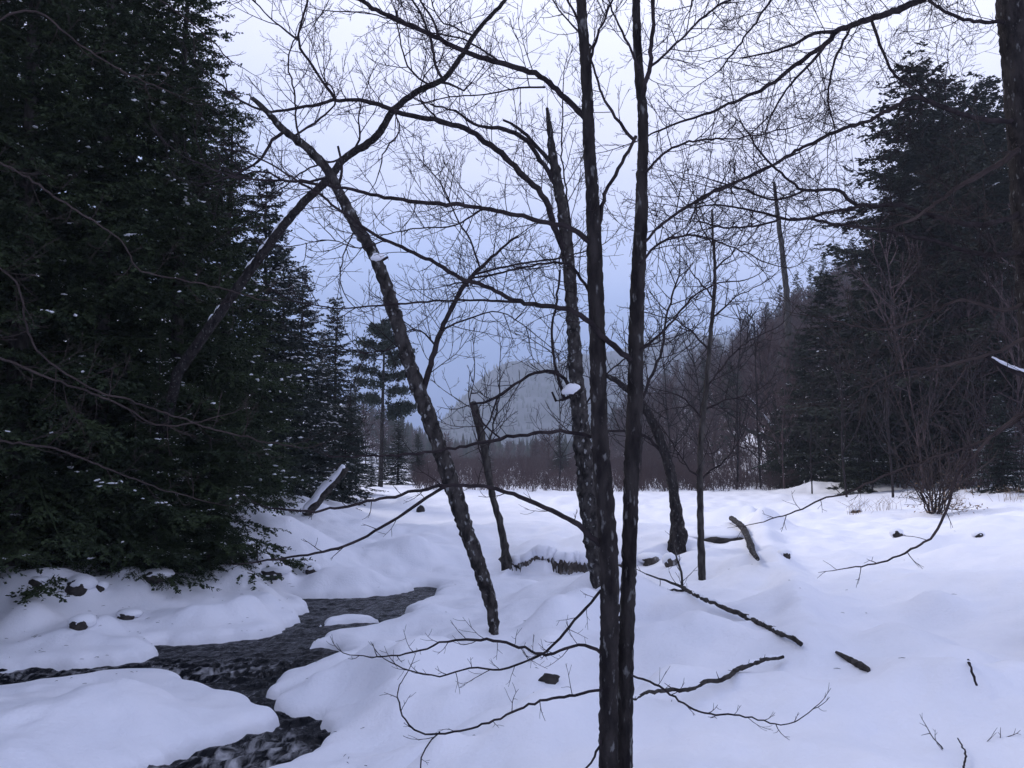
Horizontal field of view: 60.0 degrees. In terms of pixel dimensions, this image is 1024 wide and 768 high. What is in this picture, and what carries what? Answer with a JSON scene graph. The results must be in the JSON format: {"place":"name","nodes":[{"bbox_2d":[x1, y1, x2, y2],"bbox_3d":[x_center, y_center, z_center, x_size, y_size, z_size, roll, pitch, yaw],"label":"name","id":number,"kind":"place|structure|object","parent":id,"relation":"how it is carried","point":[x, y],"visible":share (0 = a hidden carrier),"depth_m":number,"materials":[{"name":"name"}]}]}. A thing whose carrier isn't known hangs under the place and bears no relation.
{"place":"outdoors","nodes":[
{"label":"outdoors","id":0,"kind":"place"},
{"bbox_2d":[0,587,436,767],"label":"stream","id":1,"kind":"structure","parent":0,"point":[252,671],"depth_m":12.97,"materials":[{"name":"liquid"}]},
{"bbox_2d":[18,0,1004,434],"label":"sky","id":2,"kind":"structure","parent":0,"point":[258,54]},
{"bbox_2d":[0,319,1023,767],"bbox_3d":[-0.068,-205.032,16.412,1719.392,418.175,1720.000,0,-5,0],"label":"snow ground","id":3,"kind":"structure","parent":0,"point":[944,611],"depth_m":10.79,"materials":[{"name":"white snow"}]},
{"bbox_2d":[0,400,57,577],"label":"hemlock tree","id":4,"kind":"object","parent":3,"relation":"on","point":[11,456],"visible":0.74,"depth_m":14.47,"materials":[{"name":"green plant"}]},
{"bbox_2d":[0,2,103,522],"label":"hemlock tree","id":5,"kind":"object","parent":3,"relation":"on","point":[3,147],"visible":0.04,"depth_m":20.30,"materials":[{"name":"green plant"}]},
{"bbox_2d":[65,573,98,595],"bbox_3d":[-7.554,3.569,15.554,0.552,0.491,0.564,3,-5,-31],"label":"snowy rock","id":6,"kind":"object","parent":3,"relation":"on","point":[80,584],"visible":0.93,"depth_m":15.38,"materials":[{"name":"white"}]},
{"bbox_2d":[68,613,96,630],"bbox_3d":[-6.792,3.786,14.017,0.432,0.311,0.494,0,-5,0],"label":"snowy rock","id":7,"kind":"object","parent":3,"relation":"on","point":[83,621],"visible":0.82,"depth_m":13.87,"materials":[{"name":"white"}]},
{"bbox_2d":[0,0,168,500],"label":"hemlock tree","id":8,"kind":"object","parent":3,"relation":"on","point":[43,19],"depth_m":24.93,"materials":[{"name":"green plant"}]},
{"bbox_2d":[0,0,231,593],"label":"hemlock tree","id":9,"kind":"object","parent":3,"relation":"on","point":[25,142],"visible":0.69,"depth_m":16.72,"materials":[{"name":"green plant"}]},
{"bbox_2d":[116,608,142,619],"bbox_3d":[-6.602,3.992,15.327,0.436,0.229,0.433,3,-5,-29],"label":"snowy rock","id":10,"kind":"object","parent":3,"relation":"on","point":[128,614],"visible":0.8,"depth_m":15.19,"materials":[{"name":"white"}]},
{"bbox_2d":[0,1,270,506],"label":"hemlock tree","id":11,"kind":"object","parent":3,"relation":"on","point":[142,161],"visible":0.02,"depth_m":24.18,"materials":[{"name":"green plant"}]},
{"bbox_2d":[141,568,174,583],"bbox_3d":[-6.720,3.614,16.712,0.664,0.283,0.722,0,-5,0],"label":"snowy rock","id":12,"kind":"object","parent":3,"relation":"on","point":[167,572],"visible":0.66,"depth_m":16.51,"materials":[{"name":"white"}]},
{"bbox_2d":[101,325,215,590],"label":"hemlock tree","id":13,"kind":"object","parent":3,"relation":"on","point":[161,531],"visible":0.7,"depth_m":16.96,"materials":[{"name":"green plant"}]},
{"bbox_2d":[0,0,331,606],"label":"hemlock tree","id":14,"kind":"object","parent":3,"relation":"on","point":[124,226],"visible":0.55,"depth_m":17.52,"materials":[{"name":"green plant"}]},
{"bbox_2d":[0,0,343,521],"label":"overhanging tree","id":15,"kind":"object","parent":3,"relation":"on","point":[20,172],"visible":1,"depth_m":8.99,"materials":[{"name":"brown plant"}]},
{"bbox_2d":[26,0,320,590],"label":"hemlock tree","id":16,"kind":"object","parent":3,"relation":"on","point":[179,318],"visible":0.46,"depth_m":18.83,"materials":[{"name":"green plant"}]},
{"bbox_2d":[167,348,257,583],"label":"hemlock tree","id":17,"kind":"object","parent":3,"relation":"on","point":[219,533],"visible":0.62,"depth_m":17.95,"materials":[{"name":"green plant"}]},
{"bbox_2d":[139,43,290,439],"bbox_3d":[-11.202,-3.896,30.414,8.015,16.742,7.034,2,-5,-26],"label":"hemlock tree","id":18,"kind":"object","parent":3,"relation":"on","point":[204,83],"visible":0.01,"depth_m":30.79,"materials":[{"name":"green plant"}]},
{"bbox_2d":[151,87,314,514],"bbox_3d":[-8.263,-1.925,25.185,5.466,13.422,5.602,2,-5,-25],"label":"hemlock tree","id":19,"kind":"object","parent":3,"relation":"on","point":[247,325],"visible":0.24,"depth_m":25.29,"materials":[{"name":"green plant"}]},
{"bbox_2d":[261,565,292,579],"bbox_3d":[-5.353,4.149,19.598,0.852,0.304,0.921,-3,-5,30],"label":"snowy rock","id":20,"kind":"object","parent":3,"relation":"on","point":[270,571],"visible":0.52,"depth_m":19.32,"materials":[{"name":"white"}]},
{"bbox_2d":[229,168,339,504],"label":"spruce tree","id":21,"kind":"object","parent":3,"relation":"on","point":[280,357],"visible":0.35,"depth_m":29.19,"materials":[{"name":"green plant"}]},
{"bbox_2d":[249,237,341,497],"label":"spruce tree","id":22,"kind":"object","parent":3,"relation":"on","point":[306,403],"visible":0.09,"depth_m":32.16,"materials":[{"name":"green plant"}]},
{"bbox_2d":[273,265,361,510],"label":"spruce tree","id":23,"kind":"object","parent":3,"relation":"on","point":[319,382],"visible":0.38,"depth_m":34.01,"materials":[{"name":"green plant"}]},
{"bbox_2d":[139,0,506,524],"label":"arching tree","id":24,"kind":"object","parent":3,"relation":"on","point":[208,328],"visible":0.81,"depth_m":14.08,"materials":[{"name":"brown plant"}]},
{"bbox_2d":[302,464,348,515],"bbox_3d":[-5.501,3.159,26.193,1.598,1.578,0.404,-2,-5,25],"label":"snowy log","id":25,"kind":"object","parent":3,"relation":"on","point":[320,494],"visible":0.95,"depth_m":26.08,"materials":[{"name":"white snow"}]},
{"bbox_2d":[304,334,357,498],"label":"spruce tree","id":26,"kind":"object","parent":3,"relation":"on","point":[321,359],"visible":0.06,"depth_m":42.00,"materials":[{"name":"green plant"}]},
{"bbox_2d":[303,297,381,505],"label":"spruce tree","id":27,"kind":"object","parent":3,"relation":"on","point":[333,431],"visible":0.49,"depth_m":38.99,"materials":[{"name":"green plant"}]},
{"bbox_2d":[323,361,375,489],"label":"bare sapling","id":28,"kind":"object","parent":3,"relation":"on","point":[354,431],"visible":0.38,"depth_m":40.07,"materials":[{"name":"plant"}]},
{"bbox_2d":[340,397,388,495],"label":"spruce tree","id":29,"kind":"object","parent":3,"relation":"on","point":[357,489],"visible":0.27,"depth_m":45.74,"materials":[{"name":"green plant"}]},
{"bbox_2d":[356,404,379,463],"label":"bare tree","id":30,"kind":"object","parent":3,"relation":"on","point":[366,428],"visible":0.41,"depth_m":124.21,"materials":[{"name":"brown plant"}]},
{"bbox_2d":[369,406,394,468],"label":"bare tree","id":31,"kind":"object","parent":3,"relation":"on","point":[386,421],"visible":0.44,"depth_m":129.75,"materials":[{"name":"brown plant"}]},
{"bbox_2d":[347,318,417,486],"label":"pine tree","id":32,"kind":"object","parent":3,"relation":"on","point":[396,410],"visible":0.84,"depth_m":57.70,"materials":[{"name":"green plant"}]},
{"bbox_2d":[377,419,415,484],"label":"young conifer","id":33,"kind":"object","parent":3,"relation":"on","point":[397,466],"visible":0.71,"depth_m":61.62,"materials":[{"name":"green plant"}]},
{"bbox_2d":[163,0,633,634],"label":"leaning tree","id":34,"kind":"object","parent":3,"relation":"on","point":[437,440],"visible":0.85,"depth_m":11.60,"materials":[{"name":"brown plant"}]},
{"bbox_2d":[404,433,430,481],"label":"young conifer","id":35,"kind":"object","parent":3,"relation":"on","point":[416,460],"visible":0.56,"depth_m":69.71,"materials":[{"name":"green plant"}]},
{"bbox_2d":[175,0,726,588],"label":"broken top tree","id":36,"kind":"object","parent":3,"relation":"on","point":[575,390],"visible":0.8,"depth_m":14.17,"materials":[{"name":"brown plant"}]},
{"bbox_2d":[389,420,572,460],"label":"valley forest","id":37,"kind":"object","parent":3,"relation":"on","point":[455,442],"visible":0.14,"depth_m":296.96,"materials":[{"name":"grey plant"}]},
{"bbox_2d":[463,316,528,570],"bbox_3d":[-0.422,1.632,21.048,1.673,6.562,1.266,2,-5,-23],"label":"dead snag","id":38,"kind":"object","parent":3,"relation":"on","point":[505,559],"visible":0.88,"depth_m":21.13,"materials":[{"name":"wood"}]},
{"bbox_2d":[143,0,860,767],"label":"twin stem tree","id":39,"kind":"object","parent":3,"relation":"on","point":[615,650],"visible":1,"depth_m":5.49,"materials":[{"name":"brown plant"}]},
{"bbox_2d":[534,427,561,461],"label":"bare tree","id":40,"kind":"object","parent":3,"relation":"on","point":[551,440],"visible":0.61,"depth_m":109.32,"materials":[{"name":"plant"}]},
{"bbox_2d":[548,433,573,472],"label":"young conifer","id":41,"kind":"object","parent":3,"relation":"on","point":[558,458],"visible":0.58,"depth_m":91.58,"materials":[{"name":"green plant"}]},
{"bbox_2d":[510,544,621,574],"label":"earth bank","id":42,"kind":"structure","parent":3,"relation":"on","point":[571,562],"depth_m":20.78,"materials":[{"name":"white snow"}]},
{"bbox_2d":[526,329,608,486],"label":"bare sapling","id":43,"kind":"object","parent":3,"relation":"on","point":[559,425],"visible":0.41,"depth_m":63.10,"materials":[{"name":"brown plant"}]},
{"bbox_2d":[403,416,807,491],"bbox_3d":[16.328,7.072,99.615,65.045,6.690,92.418,0,-5,0],"label":"alder thicket","id":44,"kind":"object","parent":3,"relation":"on","point":[537,468],"visible":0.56,"depth_m":62.11,"materials":[{"name":"plant"}]},
{"bbox_2d":[607,308,665,473],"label":"bare sapling","id":45,"kind":"object","parent":3,"relation":"on","point":[642,440],"visible":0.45,"depth_m":60.24,"materials":[{"name":"brown plant"}]},
{"bbox_2d":[546,202,729,554],"bbox_3d":[3.118,0.097,21.835,4.468,9.017,1.785,-1,-5,11],"label":"bare tree","id":46,"kind":"object","parent":3,"relation":"on","point":[680,535],"visible":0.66,"depth_m":21.45,"materials":[{"name":"brown plant"}]},
{"bbox_2d":[637,552,662,565],"bbox_3d":[3.284,4.142,20.938,0.670,0.313,0.738,0,-5,0],"label":"snowy rock","id":47,"kind":"object","parent":3,"relation":"on","point":[648,558],"visible":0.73,"depth_m":20.73,"materials":[{"name":"white"}]},
{"bbox_2d":[644,369,690,450],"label":"bare tree","id":48,"kind":"object","parent":3,"relation":"on","point":[670,411],"visible":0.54,"depth_m":104.13,"materials":[{"name":"brown plant"}]},
{"bbox_2d":[661,552,680,567],"bbox_3d":[3.494,3.917,19.438,0.407,0.449,0.450,0,-5,0],"label":"snowy rock","id":49,"kind":"object","parent":3,"relation":"on","point":[667,559],"visible":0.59,"depth_m":19.30,"materials":[{"name":"white"}]},
{"bbox_2d":[624,314,720,457],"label":"bare sapling","id":50,"kind":"object","parent":3,"relation":"on","point":[666,413],"visible":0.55,"depth_m":60.72,"materials":[{"name":"brown plant"}]},
{"bbox_2d":[678,371,710,431],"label":"bare tree","id":51,"kind":"object","parent":3,"relation":"on","point":[693,388],"visible":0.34,"depth_m":137.88,"materials":[{"name":"brown plant"}]},
{"bbox_2d":[657,298,732,452],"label":"bare sapling","id":52,"kind":"object","parent":3,"relation":"on","point":[697,384],"visible":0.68,"depth_m":63.35,"materials":[{"name":"brown plant"}]},
{"bbox_2d":[679,390,723,449],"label":"bare tree","id":53,"kind":"object","parent":3,"relation":"on","point":[697,400],"visible":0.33,"depth_m":98.83,"materials":[{"name":"brown plant"}]},
{"bbox_2d":[633,654,783,700],"bbox_3d":[1.720,2.539,7.741,0.198,0.230,2.766,-4,-6,40],"label":"fallen branch","id":54,"kind":"object","parent":3,"relation":"on","point":[742,667],"visible":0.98,"depth_m":7.89,"materials":[{"name":"brown wood"}]},
{"bbox_2d":[618,158,799,580],"bbox_3d":[3.993,0.121,17.184,3.781,8.398,2.519,0,-5,0],"label":"slender sapling","id":55,"kind":"object","parent":3,"relation":"on","point":[700,518],"visible":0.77,"depth_m":17.32,"materials":[{"name":"brown plant"}]},
{"bbox_2d":[688,375,732,466],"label":"bare tree","id":56,"kind":"object","parent":3,"relation":"on","point":[716,422],"visible":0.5,"depth_m":92.23,"materials":[{"name":"brown plant"}]},
{"bbox_2d":[687,529,743,543],"bbox_3d":[5.537,4.118,23.988,1.867,0.378,2.058,0,-5,0],"label":"snowy rock","id":57,"kind":"object","parent":3,"relation":"on","point":[719,536],"visible":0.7,"depth_m":23.35,"materials":[{"name":"white"}]},
{"bbox_2d":[637,523,802,646],"bbox_3d":[2.521,3.019,11.883,1.311,1.912,6.146,0,-5,0],"label":"fallen branch","id":58,"kind":"object","parent":3,"relation":"on","point":[766,625],"visible":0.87,"depth_m":12.28,"materials":[{"name":"brown wood"}]},
{"bbox_2d":[675,284,774,488],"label":"bare sapling","id":59,"kind":"object","parent":3,"relation":"on","point":[736,401],"visible":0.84,"depth_m":58.02,"materials":[{"name":"brown plant"}]},
{"bbox_2d":[704,361,755,469],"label":"slope conifer","id":60,"kind":"object","parent":3,"relation":"on","point":[730,411],"visible":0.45,"depth_m":86.28,"materials":[{"name":"green plant"}]},
{"bbox_2d":[707,391,755,473],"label":"bare tree","id":61,"kind":"object","parent":3,"relation":"on","point":[725,427],"visible":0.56,"depth_m":75.58,"materials":[{"name":"brown plant"}]},
{"bbox_2d":[729,516,759,560],"bbox_3d":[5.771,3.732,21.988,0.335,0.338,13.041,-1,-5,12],"label":"fallen branch","id":62,"kind":"object","parent":3,"relation":"on","point":[750,546],"visible":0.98,"depth_m":21.41,"materials":[{"name":"wood"}]},
{"bbox_2d":[720,338,769,421],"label":"bare tree","id":63,"kind":"object","parent":3,"relation":"on","point":[744,368],"visible":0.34,"depth_m":107.42,"materials":[{"name":"brown plant"}]},
{"bbox_2d":[696,296,798,486],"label":"bare sapling","id":64,"kind":"object","parent":3,"relation":"on","point":[757,418],"visible":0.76,"depth_m":58.14,"materials":[{"name":"brown plant"}]},
{"bbox_2d":[731,320,791,473],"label":"bare tree","id":65,"kind":"object","parent":3,"relation":"on","point":[767,361],"visible":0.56,"depth_m":70.97,"materials":[{"name":"brown plant"}]},
{"bbox_2d":[734,326,794,452],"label":"bare tree","id":66,"kind":"object","parent":3,"relation":"on","point":[743,370],"visible":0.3,"depth_m":81.50,"materials":[{"name":"brown plant"}]},
{"bbox_2d":[751,316,793,390],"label":"bare tree","id":67,"kind":"object","parent":3,"relation":"on","point":[774,336],"visible":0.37,"depth_m":102.17,"materials":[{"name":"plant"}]},
{"bbox_2d":[761,402,788,485],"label":"hillside conifer","id":68,"kind":"object","parent":3,"relation":"on","point":[772,459],"visible":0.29,"depth_m":59.77,"materials":[{"name":"green plant"}]},
{"bbox_2d":[753,336,809,488],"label":"bare tree","id":69,"kind":"object","parent":3,"relation":"on","point":[782,426],"visible":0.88,"depth_m":52.10,"materials":[{"name":"brown plant"}]},
{"bbox_2d":[773,182,791,410],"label":"tall dead snag","id":70,"kind":"object","parent":3,"relation":"on","point":[787,303],"visible":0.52,"depth_m":89.76,"materials":[{"name":"grey wood"}]},
{"bbox_2d":[767,290,800,362],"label":"bare tree","id":71,"kind":"object","parent":3,"relation":"on","point":[780,321],"visible":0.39,"depth_m":119.16,"materials":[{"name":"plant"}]},
{"bbox_2d":[758,327,823,473],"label":"bare tree","id":72,"kind":"object","parent":3,"relation":"on","point":[780,349],"visible":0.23,"depth_m":65.34,"materials":[{"name":"brown plant"}]},
{"bbox_2d":[569,0,1023,586],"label":"edge tree","id":73,"kind":"object","parent":3,"relation":"on","point":[1009,18],"visible":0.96,"depth_m":8.41,"materials":[{"name":"brown plant"}]},
{"bbox_2d":[570,299,1023,490],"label":"hillside brush","id":74,"kind":"object","parent":3,"relation":"on","point":[749,460],"visible":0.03,"depth_m":64.27,"materials":[{"name":"brown plant"}]},
{"bbox_2d":[763,339,839,487],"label":"hillside conifer","id":75,"kind":"object","parent":3,"relation":"on","point":[788,464],"visible":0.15,"depth_m":57.84,"materials":[{"name":"green plant"}]},
{"bbox_2d":[776,347,835,493],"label":"bare sapling","id":76,"kind":"object","parent":3,"relation":"on","point":[812,370],"visible":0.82,"depth_m":45.77,"materials":[{"name":"brown plant"}]},
{"bbox_2d":[793,281,820,358],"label":"bare tree","id":77,"kind":"object","parent":3,"relation":"on","point":[806,293],"visible":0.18,"depth_m":114.83,"materials":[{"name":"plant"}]},
{"bbox_2d":[752,269,883,488],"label":"hillside conifer","id":78,"kind":"object","parent":3,"relation":"on","point":[821,297],"visible":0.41,"depth_m":54.20,"materials":[{"name":"green plant"}]},
{"bbox_2d":[812,346,876,481],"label":"bare tree","id":79,"kind":"object","parent":3,"relation":"on","point":[843,404],"visible":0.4,"depth_m":46.10,"materials":[{"name":"brown plant"}]},
{"bbox_2d":[797,306,905,496],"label":"bare sapling","id":80,"kind":"object","parent":3,"relation":"on","point":[842,411],"visible":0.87,"depth_m":39.96,"materials":[{"name":"brown plant"}]},
{"bbox_2d":[835,651,870,672],"bbox_3d":[3.256,2.654,8.430,0.094,0.092,0.654,0,-5,-4],"label":"log stub","id":81,"kind":"object","parent":3,"relation":"on","point":[860,665],"visible":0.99,"depth_m":8.39,"materials":[{"name":"brown plant"}]},
{"bbox_2d":[825,377,903,494],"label":"hillside conifer","id":82,"kind":"object","parent":3,"relation":"on","point":[858,467],"visible":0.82,"depth_m":44.48,"materials":[{"name":"green plant"}]},
{"bbox_2d":[834,339,926,492],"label":"bare sapling","id":83,"kind":"object","parent":3,"relation":"on","point":[868,460],"visible":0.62,"depth_m":43.89,"materials":[{"name":"brown plant"}]},
{"bbox_2d":[792,237,972,488],"bbox_3d":[20.549,-1.078,50.652,9.988,14.498,8.934,1,-5,-15],"label":"hillside conifer","id":84,"kind":"object","parent":3,"relation":"on","point":[817,453],"visible":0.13,"depth_m":49.86,"materials":[{"name":"green plant"}]},
{"bbox_2d":[829,170,950,370],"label":"hillside conifer","id":85,"kind":"object","parent":3,"relation":"on","point":[875,236],"visible":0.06,"depth_m":57.07,"materials":[{"name":"green plant"}]},
{"bbox_2d":[834,261,949,497],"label":"bare sapling","id":86,"kind":"object","parent":3,"relation":"on","point":[887,407],"visible":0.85,"depth_m":37.79,"materials":[{"name":"brown plant"}]},
{"bbox_2d":[776,39,1023,484],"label":"hillside conifer","id":87,"kind":"object","parent":3,"relation":"on","point":[910,167],"visible":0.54,"depth_m":46.68,"materials":[{"name":"green plant"}]},
{"bbox_2d":[864,302,964,491],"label":"bare sapling","id":88,"kind":"object","parent":3,"relation":"on","point":[922,403],"visible":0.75,"depth_m":39.90,"materials":[{"name":"brown plant"}]},
{"bbox_2d":[844,213,993,490],"bbox_3d":[18.884,-1.438,41.550,5.944,14.272,5.387,4,-6,-38],"label":"bare tree","id":89,"kind":"object","parent":3,"relation":"on","point":[901,360],"visible":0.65,"depth_m":41.84,"materials":[{"name":"brown plant"}]},
{"bbox_2d":[845,73,1006,374],"bbox_3d":[28.266,-9.277,57.048,14.260,22.595,12.791,1,-5,-9],"label":"hillside conifer","id":90,"kind":"object","parent":3,"relation":"on","point":[935,119],"visible":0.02,"depth_m":57.21,"materials":[{"name":"green plant"}]},
{"bbox_2d":[893,309,989,467],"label":"bare tree","id":91,"kind":"object","parent":3,"relation":"on","point":[945,358],"visible":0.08,"depth_m":46.59,"materials":[{"name":"brown plant"}]},
{"bbox_2d":[880,418,1011,514],"bbox_3d":[13.546,2.614,27.893,3.866,3.055,3.388,3,-6,-34],"label":"bare shrub","id":92,"kind":"object","parent":3,"relation":"on","point":[937,508],"visible":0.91,"depth_m":27.84,"materials":[{"name":"brown plant"}]},
{"bbox_2d":[884,89,1012,401],"bbox_3d":[27.999,-8.210,52.710,12.883,19.628,11.556,-3,-6,37],"label":"hillside conifer","id":93,"kind":"object","parent":3,"relation":"on","point":[982,109],"visible":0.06,"depth_m":52.31,"materials":[{"name":"green plant"}]},
{"bbox_2d":[912,74,1011,402],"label":"hillside conifer","id":94,"kind":"object","parent":3,"relation":"on","point":[988,83],"visible":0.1,"depth_m":52.87,"materials":[{"name":"green plant"}]},
{"bbox_2d":[942,417,981,487],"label":"spruce tree","id":95,"kind":"object","parent":3,"relation":"on","point":[961,434],"visible":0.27,"depth_m":43.84,"materials":[{"name":"green plant"}]},
{"bbox_2d":[917,270,1019,471],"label":"bare tree","id":96,"kind":"object","parent":3,"relation":"on","point":[966,315],"visible":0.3,"depth_m":45.02,"materials":[{"name":"brown plant"}]},
{"bbox_2d":[942,280,998,445],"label":"bare tree","id":97,"kind":"object","parent":3,"relation":"on","point":[971,363],"visible":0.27,"depth_m":45.07,"materials":[{"name":"plant"}]},
{"bbox_2d":[920,205,1023,472],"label":"bare tree","id":98,"kind":"object","parent":3,"relation":"on","point":[1017,378],"visible":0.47,"depth_m":40.33,"materials":[{"name":"brown plant"}]},
{"bbox_2d":[926,317,1023,490],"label":"bare sapling","id":99,"kind":"object","parent":3,"relation":"on","point":[973,394],"visible":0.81,"depth_m":38.04,"materials":[{"name":"brown plant"}]},
{"bbox_2d":[942,137,1023,426],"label":"hillside conifer","id":100,"kind":"object","parent":3,"relation":"on","point":[1003,193],"visible":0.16,"depth_m":48.35,"materials":[{"name":"green plant"}]},
{"bbox_2d":[965,394,1023,493],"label":"spruce tree","id":101,"kind":"object","parent":3,"relation":"on","point":[1002,436],"visible":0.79,"depth_m":35.75,"materials":[{"name":"green plant"}]},
{"bbox_2d":[972,260,1023,476],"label":"bare sapling","id":102,"kind":"object","parent":3,"relation":"on","point":[1012,324],"visible":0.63,"depth_m":40.19,"materials":[{"name":"brown plant"}]},
{"bbox_2d":[427,332,734,446],"bbox_3d":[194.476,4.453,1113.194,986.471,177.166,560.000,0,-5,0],"label":"mountain","id":103,"kind":"structure","parent":0,"point":[546,420],"depth_m":1086.38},
{"bbox_2d":[421,331,730,444],"bbox_3d":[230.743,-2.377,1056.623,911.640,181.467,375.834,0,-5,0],"label":"mountain forest","id":104,"kind":"object","parent":103,"relation":"on","point":[461,411],"visible":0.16,"depth_m":1078.73,"materials":[{"name":"grey plant"}]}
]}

